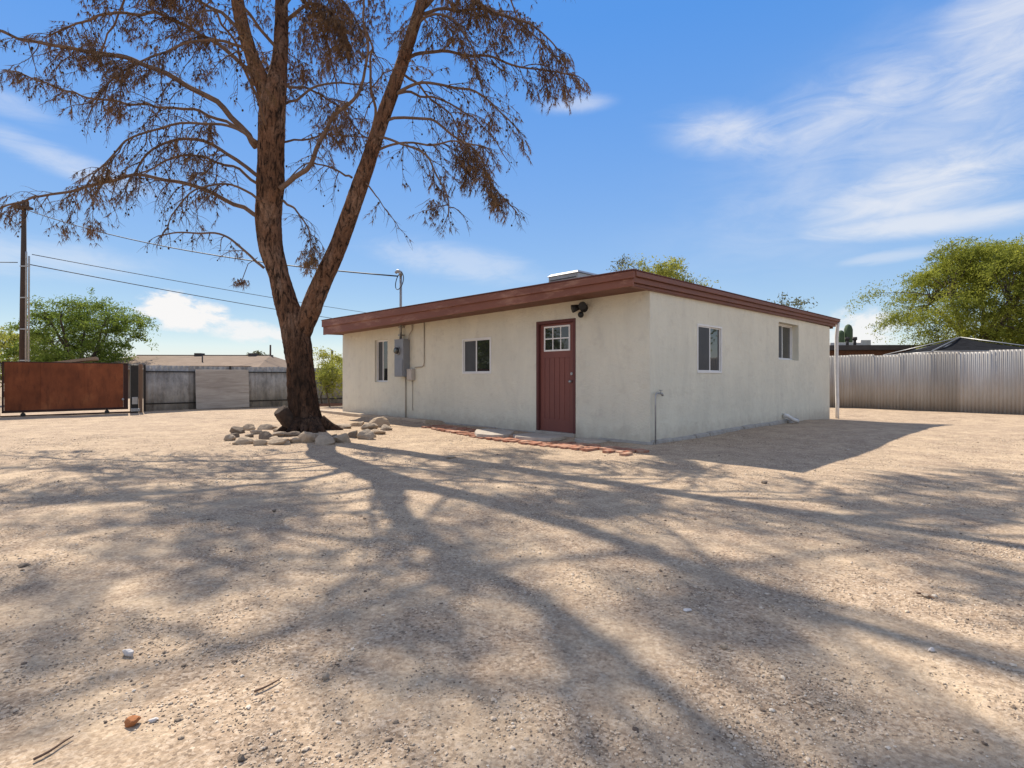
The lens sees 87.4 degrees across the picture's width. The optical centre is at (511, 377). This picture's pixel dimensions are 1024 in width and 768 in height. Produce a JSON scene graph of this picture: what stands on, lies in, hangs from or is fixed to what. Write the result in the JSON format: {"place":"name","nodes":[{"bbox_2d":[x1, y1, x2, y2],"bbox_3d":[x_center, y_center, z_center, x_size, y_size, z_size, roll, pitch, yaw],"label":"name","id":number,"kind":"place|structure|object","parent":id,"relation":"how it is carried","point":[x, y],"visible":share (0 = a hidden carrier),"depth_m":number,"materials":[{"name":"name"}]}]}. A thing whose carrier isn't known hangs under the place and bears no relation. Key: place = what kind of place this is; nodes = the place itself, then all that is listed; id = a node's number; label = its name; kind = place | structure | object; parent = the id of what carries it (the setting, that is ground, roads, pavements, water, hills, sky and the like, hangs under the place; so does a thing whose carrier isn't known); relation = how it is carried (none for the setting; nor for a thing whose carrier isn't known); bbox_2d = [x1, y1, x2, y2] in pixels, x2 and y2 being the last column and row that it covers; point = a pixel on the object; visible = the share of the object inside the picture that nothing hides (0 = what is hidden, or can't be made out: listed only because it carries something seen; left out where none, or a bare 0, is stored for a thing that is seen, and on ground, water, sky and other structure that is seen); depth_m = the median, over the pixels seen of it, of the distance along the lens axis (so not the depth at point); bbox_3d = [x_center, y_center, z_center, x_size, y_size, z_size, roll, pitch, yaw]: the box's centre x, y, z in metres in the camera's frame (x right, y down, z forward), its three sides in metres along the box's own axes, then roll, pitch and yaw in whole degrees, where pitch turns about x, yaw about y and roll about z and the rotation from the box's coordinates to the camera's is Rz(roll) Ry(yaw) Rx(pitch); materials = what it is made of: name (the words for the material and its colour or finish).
{"place":"outdoors","nodes":[
{"label":"outdoors","id":0,"kind":"place"},
{"bbox_2d":[0,380,1023,767],"bbox_3d":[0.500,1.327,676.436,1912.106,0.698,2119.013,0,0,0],"label":"ground","id":1,"kind":"structure","parent":0,"point":[604,658],"depth_m":2.65,"materials":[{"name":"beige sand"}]},
{"bbox_2d":[13,200,33,361],"bbox_3d":[-21.823,-3.188,24.000,0.715,9.501,0.400,0,0,0],"label":"utility pole","id":2,"kind":"object","parent":1,"relation":"on","point":[23,355],"visible":0.73,"depth_m":23.89,"materials":[{"name":"brown wood"}]},
{"bbox_2d":[27,264,328,317],"bbox_3d":[-14.436,-4.893,42.000,0.042,0.429,38.828,0,0,22],"label":"overhead cable","id":3,"kind":"object","parent":2,"relation":"attached to","point":[151,287],"visible":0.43,"depth_m":28.85,"materials":[{"name":"black rubber"}]},
{"bbox_2d":[32,254,365,312],"bbox_3d":[-12.985,-5.523,42.000,0.034,0.452,39.820,0,0,25],"label":"overhead cable","id":4,"kind":"object","parent":2,"relation":"attached to","point":[169,279],"visible":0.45,"depth_m":28.92,"materials":[{"name":"black rubber"}]},
{"bbox_2d":[25,209,397,276],"bbox_3d":[-12.336,-5.044,18.737,21.668,5.021,0.032,0,0,29],"label":"overhead cable","id":5,"kind":"object","parent":2,"relation":"attached to","point":[222,256],"visible":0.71,"depth_m":17.21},
{"bbox_2d":[18,563,30,567],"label":"loose stone","id":6,"kind":"object","parent":1,"relation":"on","point":[23,565],"visible":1,"depth_m":3.01,"materials":[{"name":"grey stone"}]},
{"bbox_2d":[0,325,53,387],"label":"leafy tree","id":7,"kind":"object","parent":1,"relation":"on","point":[11,338],"visible":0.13,"depth_m":33.10,"materials":[{"name":"green plant"}]},
{"bbox_2d":[33,735,73,759],"bbox_3d":[-1.314,1.063,1.540,0.012,0.008,0.102,0,0,20],"label":"fallen twig","id":8,"kind":"object","parent":1,"relation":"on","point":[46,752],"visible":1,"depth_m":1.52,"materials":[{"name":"wood"}]},
{"bbox_2d":[56,357,98,361],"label":"shed","id":9,"kind":"structure","parent":1,"relation":"on","point":[86,359],"depth_m":23.48,"materials":[{"name":"beige"}]},
{"bbox_2d":[0,287,159,362],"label":"leafy tree","id":10,"kind":"object","parent":1,"relation":"on","point":[77,323],"visible":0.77,"depth_m":30.33,"materials":[{"name":"green plant"}]},
{"bbox_2d":[122,649,133,656],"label":"loose stone","id":11,"kind":"object","parent":1,"relation":"on","point":[128,652],"visible":1,"depth_m":2.05,"materials":[{"name":"white stone"}]},
{"bbox_2d":[124,715,140,727],"bbox_3d":[-1.172,1.060,1.650,0.041,0.032,0.033,0,0,-6],"label":"loose stone","id":12,"kind":"object","parent":1,"relation":"on","point":[131,721],"visible":1,"depth_m":1.64,"materials":[{"name":"orange stone"}]},
{"bbox_2d":[130,365,139,412],"bbox_3d":[-11.489,0.430,16.334,0.230,1.640,0.210,0,0,-44],"label":"gate post","id":13,"kind":"object","parent":1,"relation":"on","point":[134,388],"visible":0.85,"depth_m":16.28,"materials":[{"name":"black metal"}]},
{"bbox_2d":[0,361,135,416],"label":"rusty gate","id":14,"kind":"structure","parent":13,"relation":"attached to","point":[27,387],"depth_m":15.10,"materials":[{"name":"metal"}]},
{"bbox_2d":[139,364,142,411],"bbox_3d":[-11.492,0.415,16.588,0.090,1.670,0.100,0,0,-44],"label":"gate post","id":15,"kind":"object","parent":1,"relation":"on","point":[141,387],"visible":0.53,"depth_m":16.56,"materials":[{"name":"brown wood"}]},
{"bbox_2d":[148,717,158,722],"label":"loose stone","id":16,"kind":"object","parent":1,"relation":"on","point":[152,720],"visible":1,"depth_m":1.66,"materials":[{"name":"white stone"}]},
{"bbox_2d":[94,353,285,397],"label":"tan house","id":17,"kind":"structure","parent":1,"relation":"on","point":[248,360],"depth_m":32.57,"materials":[{"name":"beige paint"}]},
{"bbox_2d":[195,369,249,408],"bbox_3d":[-9.871,0.382,18.306,1.660,1.317,0.173,0,0,-44],"label":"plywood board","id":18,"kind":"object","parent":1,"relation":"on","point":[217,388],"visible":1,"depth_m":18.25,"materials":[{"name":"grey wood"}]},
{"bbox_2d":[223,434,235,440],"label":"ring rock","id":19,"kind":"object","parent":1,"relation":"on","point":[231,437],"visible":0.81,"depth_m":9.03,"materials":[{"name":"beige stone"}]},
{"bbox_2d":[230,426,244,433],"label":"ring rock","id":20,"kind":"object","parent":1,"relation":"on","point":[236,429],"visible":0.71,"depth_m":10.26,"materials":[{"name":"grey stone"}]},
{"bbox_2d":[237,754,245,760],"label":"loose stone","id":21,"kind":"object","parent":1,"relation":"on","point":[241,757],"visible":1,"depth_m":1.50,"materials":[{"name":"grey stone"}]},
{"bbox_2d":[143,365,342,411],"bbox_3d":[-5.778,0.425,22.460,16.180,1.650,0.131,0,0,-44],"label":"grey sheet fence","id":22,"kind":"object","parent":1,"relation":"on","point":[165,387],"visible":0.16,"depth_m":17.78,"materials":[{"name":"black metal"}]},
{"bbox_2d":[232,436,253,444],"bbox_3d":[-4.331,1.035,8.639,0.324,0.182,0.199,0,0,-26],"label":"ring rock","id":23,"kind":"object","parent":1,"relation":"on","point":[242,440],"visible":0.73,"depth_m":8.58,"materials":[{"name":"beige stone"}]},
{"bbox_2d":[243,424,255,430],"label":"ring rock","id":24,"kind":"object","parent":1,"relation":"on","point":[247,427],"visible":0.66,"depth_m":10.82,"materials":[{"name":"beige stone"}]},
{"bbox_2d":[250,430,261,433],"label":"ring rock","id":25,"kind":"object","parent":1,"relation":"on","point":[255,431],"visible":0.57,"depth_m":9.85,"materials":[{"name":"beige stone"}]},
{"bbox_2d":[247,350,268,354],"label":"leafy tree","id":26,"kind":"object","parent":1,"relation":"on","point":[258,352],"visible":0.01,"depth_m":51.82,"materials":[{"name":"green plant"}]},
{"bbox_2d":[253,439,267,445],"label":"ring rock","id":27,"kind":"object","parent":1,"relation":"on","point":[256,442],"visible":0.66,"depth_m":8.40,"materials":[{"name":"beige stone"}]},
{"bbox_2d":[259,431,273,439],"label":"ring rock","id":28,"kind":"object","parent":1,"relation":"on","point":[265,435],"visible":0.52,"depth_m":9.12,"materials":[{"name":"grey stone"}]},
{"bbox_2d":[257,424,277,429],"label":"ring rock","id":29,"kind":"object","parent":1,"relation":"on","point":[266,427],"visible":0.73,"depth_m":10.98,"materials":[{"name":"beige stone"}]},
{"bbox_2d":[254,677,281,692],"bbox_3d":[-0.845,1.066,1.863,0.012,0.010,0.107,0,0,31],"label":"fallen twig","id":30,"kind":"object","parent":1,"relation":"on","point":[259,689],"visible":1,"depth_m":1.85,"materials":[{"name":"wood"}]},
{"bbox_2d":[267,438,289,444],"bbox_3d":[-3.738,1.042,8.556,0.375,0.173,0.242,0,0,2],"label":"ring rock","id":31,"kind":"object","parent":1,"relation":"on","point":[277,441],"visible":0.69,"depth_m":8.48,"materials":[{"name":"beige stone"}]},
{"bbox_2d":[273,431,286,436],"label":"ring rock","id":32,"kind":"object","parent":1,"relation":"on","point":[279,433],"visible":0.57,"depth_m":9.32,"materials":[{"name":"beige stone"}]},
{"bbox_2d":[284,431,300,436],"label":"ring rock","id":33,"kind":"object","parent":1,"relation":"on","point":[293,433],"visible":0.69,"depth_m":9.36,"materials":[{"name":"grey stone"}]},
{"bbox_2d":[289,437,300,442],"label":"ring rock","id":34,"kind":"object","parent":1,"relation":"on","point":[295,439],"visible":0.73,"depth_m":8.65,"materials":[{"name":"beige stone"}]},
{"bbox_2d":[0,0,613,432],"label":"dead pine tree","id":35,"kind":"object","parent":1,"relation":"on","point":[332,30],"visible":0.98,"depth_m":10.06,"materials":[{"name":"brown plant"}]},
{"bbox_2d":[298,431,315,442],"bbox_3d":[-3.380,1.012,8.774,0.357,0.270,0.201,0,0,19],"label":"ring rock","id":36,"kind":"object","parent":1,"relation":"on","point":[307,437],"visible":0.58,"depth_m":8.69,"materials":[{"name":"beige stone"}]},
{"bbox_2d":[315,434,334,444],"bbox_3d":[-2.991,1.031,8.579,0.317,0.240,0.251,0,0,-13],"label":"ring rock","id":37,"kind":"object","parent":1,"relation":"on","point":[322,439],"visible":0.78,"depth_m":8.52,"materials":[{"name":"grey stone"}]},
{"bbox_2d":[322,672,328,679],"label":"loose stone","id":38,"kind":"object","parent":1,"relation":"on","point":[325,675],"visible":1,"depth_m":1.91,"materials":[{"name":"grey stone"}]},
{"bbox_2d":[313,347,341,402],"bbox_3d":[-7.396,0.009,20.559,1.363,2.527,1.694,0,0,31],"label":"leafy shrub","id":39,"kind":"object","parent":1,"relation":"on","point":[323,355],"visible":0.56,"depth_m":20.58,"materials":[{"name":"green plant"}]},
{"bbox_2d":[315,360,342,406],"bbox_3d":[-6.579,0.287,19.584,1.714,1.952,1.581,0,0,31],"label":"leafy shrub","id":40,"kind":"object","parent":1,"relation":"on","point":[335,377],"visible":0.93,"depth_m":19.46,"materials":[{"name":"green plant"}]},
{"bbox_2d":[319,351,342,367],"bbox_3d":[-7.631,0.049,23.542,2.234,2.440,2.199,0,0,0],"label":"leafy shrub","id":41,"kind":"object","parent":1,"relation":"on","point":[338,360],"visible":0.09,"depth_m":23.34,"materials":[{"name":"green plant"}]},
{"bbox_2d":[320,403,342,405],"bbox_3d":[-6.941,1.065,20.406,2.011,0.183,0.707,0,0,-44],"label":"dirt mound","id":42,"kind":"object","parent":1,"relation":"on","point":[332,404],"visible":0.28,"depth_m":20.24,"materials":[{"name":"brown soil"}]},
{"bbox_2d":[333,433,350,442],"bbox_3d":[-2.813,1.013,8.816,0.316,0.201,0.191,0,0,-15],"label":"ring rock","id":43,"kind":"object","parent":1,"relation":"on","point":[343,438],"visible":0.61,"depth_m":8.76,"materials":[{"name":"grey stone"}]},
{"bbox_2d":[336,424,350,428],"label":"ring rock","id":44,"kind":"object","parent":1,"relation":"on","point":[345,426],"visible":0.49,"depth_m":10.71,"materials":[{"name":"beige stone"}]},
{"bbox_2d":[348,430,357,437],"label":"ring rock","id":45,"kind":"object","parent":1,"relation":"on","point":[352,434],"visible":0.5,"depth_m":9.33,"materials":[{"name":"grey stone"}]},
{"bbox_2d":[350,421,363,426],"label":"ring rock","id":46,"kind":"object","parent":1,"relation":"on","point":[360,424],"visible":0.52,"depth_m":11.69,"materials":[{"name":"beige stone"}]},
{"bbox_2d":[357,429,374,439],"bbox_3d":[-2.487,1.013,9.262,0.296,0.254,0.268,0,0,22],"label":"ring rock","id":47,"kind":"object","parent":1,"relation":"on","point":[367,434],"visible":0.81,"depth_m":9.18,"materials":[{"name":"beige stone"}]},
{"bbox_2d":[361,423,377,429],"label":"ring rock","id":48,"kind":"object","parent":1,"relation":"on","point":[369,426],"visible":0.72,"depth_m":10.68,"materials":[{"name":"beige stone"}]},
{"bbox_2d":[320,409,429,423],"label":"timber kerb","id":49,"kind":"structure","parent":1,"relation":"on","point":[424,421],"depth_m":13.68,"materials":[{"name":"beige wood"}]},
{"bbox_2d":[372,429,385,433],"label":"ring rock","id":50,"kind":"object","parent":1,"relation":"on","point":[375,431],"visible":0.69,"depth_m":9.80,"materials":[{"name":"beige stone"}]},
{"bbox_2d":[369,417,389,426],"bbox_3d":[-2.870,0.985,11.539,0.536,0.288,0.292,0,0,0],"label":"ring rock","id":51,"kind":"object","parent":1,"relation":"on","point":[379,421],"visible":0.58,"depth_m":11.43,"materials":[{"name":"beige stone"}]},
{"bbox_2d":[380,424,391,430],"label":"ring rock","id":52,"kind":"object","parent":1,"relation":"on","point":[384,427],"visible":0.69,"depth_m":10.60,"materials":[{"name":"beige stone"}]},
{"bbox_2d":[513,433,565,441],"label":"paving slab","id":53,"kind":"structure","parent":1,"relation":"on","point":[538,437],"depth_m":9.08,"materials":[{"name":"concrete"}]},
{"bbox_2d":[321,269,840,444],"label":"stucco house","id":54,"kind":"structure","parent":1,"relation":"on","point":[634,356],"depth_m":10.48,"materials":[{"name":"paint"}]},
{"bbox_2d":[377,340,387,381],"bbox_3d":[-3.434,-0.445,14.354,0.060,1.124,0.644,0,0,-44],"label":"window","id":55,"kind":"structure","parent":54,"relation":"in","point":[382,345],"depth_m":14.41,"materials":[{"name":"grey glass"}]},
{"bbox_2d":[462,337,490,373],"bbox_3d":[-0.749,-0.465,11.511,0.060,0.764,0.944,0,0,-44],"label":"window","id":56,"kind":"structure","parent":54,"relation":"in","point":[476,352],"depth_m":11.50,"materials":[{"name":"glass"}]},
{"bbox_2d":[541,322,572,432],"bbox_3d":[0.816,-0.002,9.908,0.130,2.000,0.834,0,0,-44],"label":"door","id":57,"kind":"structure","parent":54,"relation":"in","point":[556,339],"depth_m":9.92,"materials":[{"name":"red wood"}]},
{"bbox_2d":[548,270,596,281],"bbox_3d":[1.411,-1.945,11.990,0.894,0.720,0.894,0,0,-44],"label":"rooftop cooler","id":58,"kind":"object","parent":54,"relation":"on","point":[566,275],"visible":0.27,"depth_m":11.62,"materials":[{"name":"metal"}]},
{"bbox_2d":[697,323,721,372],"bbox_3d":[3.650,-0.525,9.938,0.994,0.884,0.060,0,0,-44],"label":"window","id":59,"kind":"structure","parent":54,"relation":"in","point":[709,338],"depth_m":9.92,"materials":[{"name":"grey glass"}]},
{"bbox_2d":[779,324,791,359],"bbox_3d":[6.497,-0.855,12.933,1.334,0.864,0.060,0,0,-44],"label":"window","id":60,"kind":"structure","parent":54,"relation":"in","point":[785,331],"depth_m":13.16,"materials":[{"name":"grey glass"}]},
{"bbox_2d":[574,438,606,442],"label":"paving slab","id":61,"kind":"structure","parent":1,"relation":"on","point":[585,440],"depth_m":8.84,"materials":[{"name":"concrete"}]},
{"bbox_2d":[606,254,647,271],"bbox_3d":[6.779,-2.995,32.012,4.915,8.741,4.193,0,0,0],"label":"sparse tree","id":62,"kind":"object","parent":1,"relation":"on","point":[622,262],"visible":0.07,"depth_m":32.18,"materials":[{"name":"green plant"}]},
{"bbox_2d":[619,253,720,287],"bbox_3d":[9.099,-2.986,30.979,6.245,8.675,4.189,0,0,31],"label":"palo verde tree","id":63,"kind":"object","parent":1,"relation":"on","point":[671,270],"visible":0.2,"depth_m":30.31,"materials":[{"name":"green plant"}]},
{"bbox_2d":[683,608,691,611],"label":"loose stone","id":64,"kind":"object","parent":1,"relation":"on","point":[687,609],"visible":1,"depth_m":2.47,"materials":[{"name":"white stone"}]},
{"bbox_2d":[720,643,727,648],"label":"loose stone","id":65,"kind":"object","parent":1,"relation":"on","point":[723,646],"visible":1,"depth_m":2.13,"materials":[{"name":"stone"}]},
{"bbox_2d":[767,292,817,309],"bbox_3d":[14.271,-1.608,28.257,3.319,5.682,3.968,0,0,0],"label":"sparse tree","id":66,"kind":"object","parent":1,"relation":"on","point":[796,303],"visible":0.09,"depth_m":27.53,"materials":[{"name":"green plant"}]},
{"bbox_2d":[838,324,852,342],"bbox_3d":[22.376,-1.054,36.000,0.939,5.050,0.512,0,0,0],"label":"saguaro cactus","id":67,"kind":"object","parent":1,"relation":"on","point":[847,331],"visible":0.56,"depth_m":35.84,"materials":[{"name":"green plant"}]},
{"bbox_2d":[830,337,929,355],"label":"brick house","id":68,"kind":"structure","parent":1,"relation":"on","point":[861,347],"depth_m":25.87,"materials":[{"name":"brown brick"}]},
{"bbox_2d":[830,349,1023,414],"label":"corrugated fence","id":69,"kind":"object","parent":1,"relation":"on","point":[991,381],"visible":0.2,"depth_m":17.06,"materials":[{"name":"metal"}]},
{"bbox_2d":[845,232,1023,348],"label":"mesquite tree","id":70,"kind":"object","parent":1,"relation":"on","point":[998,268],"visible":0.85,"depth_m":24.13,"materials":[{"name":"green plant"}]},
{"bbox_2d":[884,337,1023,354],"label":"house roof","id":71,"kind":"structure","parent":1,"relation":"on","point":[959,344],"depth_m":19.62,"materials":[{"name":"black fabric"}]},
{"bbox_2d":[976,274,1023,340],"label":"mesquite tree","id":72,"kind":"object","parent":1,"relation":"on","point":[1003,301],"visible":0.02,"depth_m":27.79,"materials":[{"name":"green plant"}]},
{"bbox_2d":[0,0,1023,373],"label":"sky","id":73,"kind":"structure","parent":0,"point":[821,150],"materials":[{"name":"blue"}]},
{"bbox_2d":[421,425,648,455],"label":"brick path","id":74,"kind":"structure","parent":0,"point":[583,447],"depth_m":8.53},
{"bbox_2d":[474,428,513,437],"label":"paving slab","id":75,"kind":"structure","parent":74,"relation":"on","point":[488,432],"depth_m":9.57,"materials":[{"name":"concrete"}]}
]}

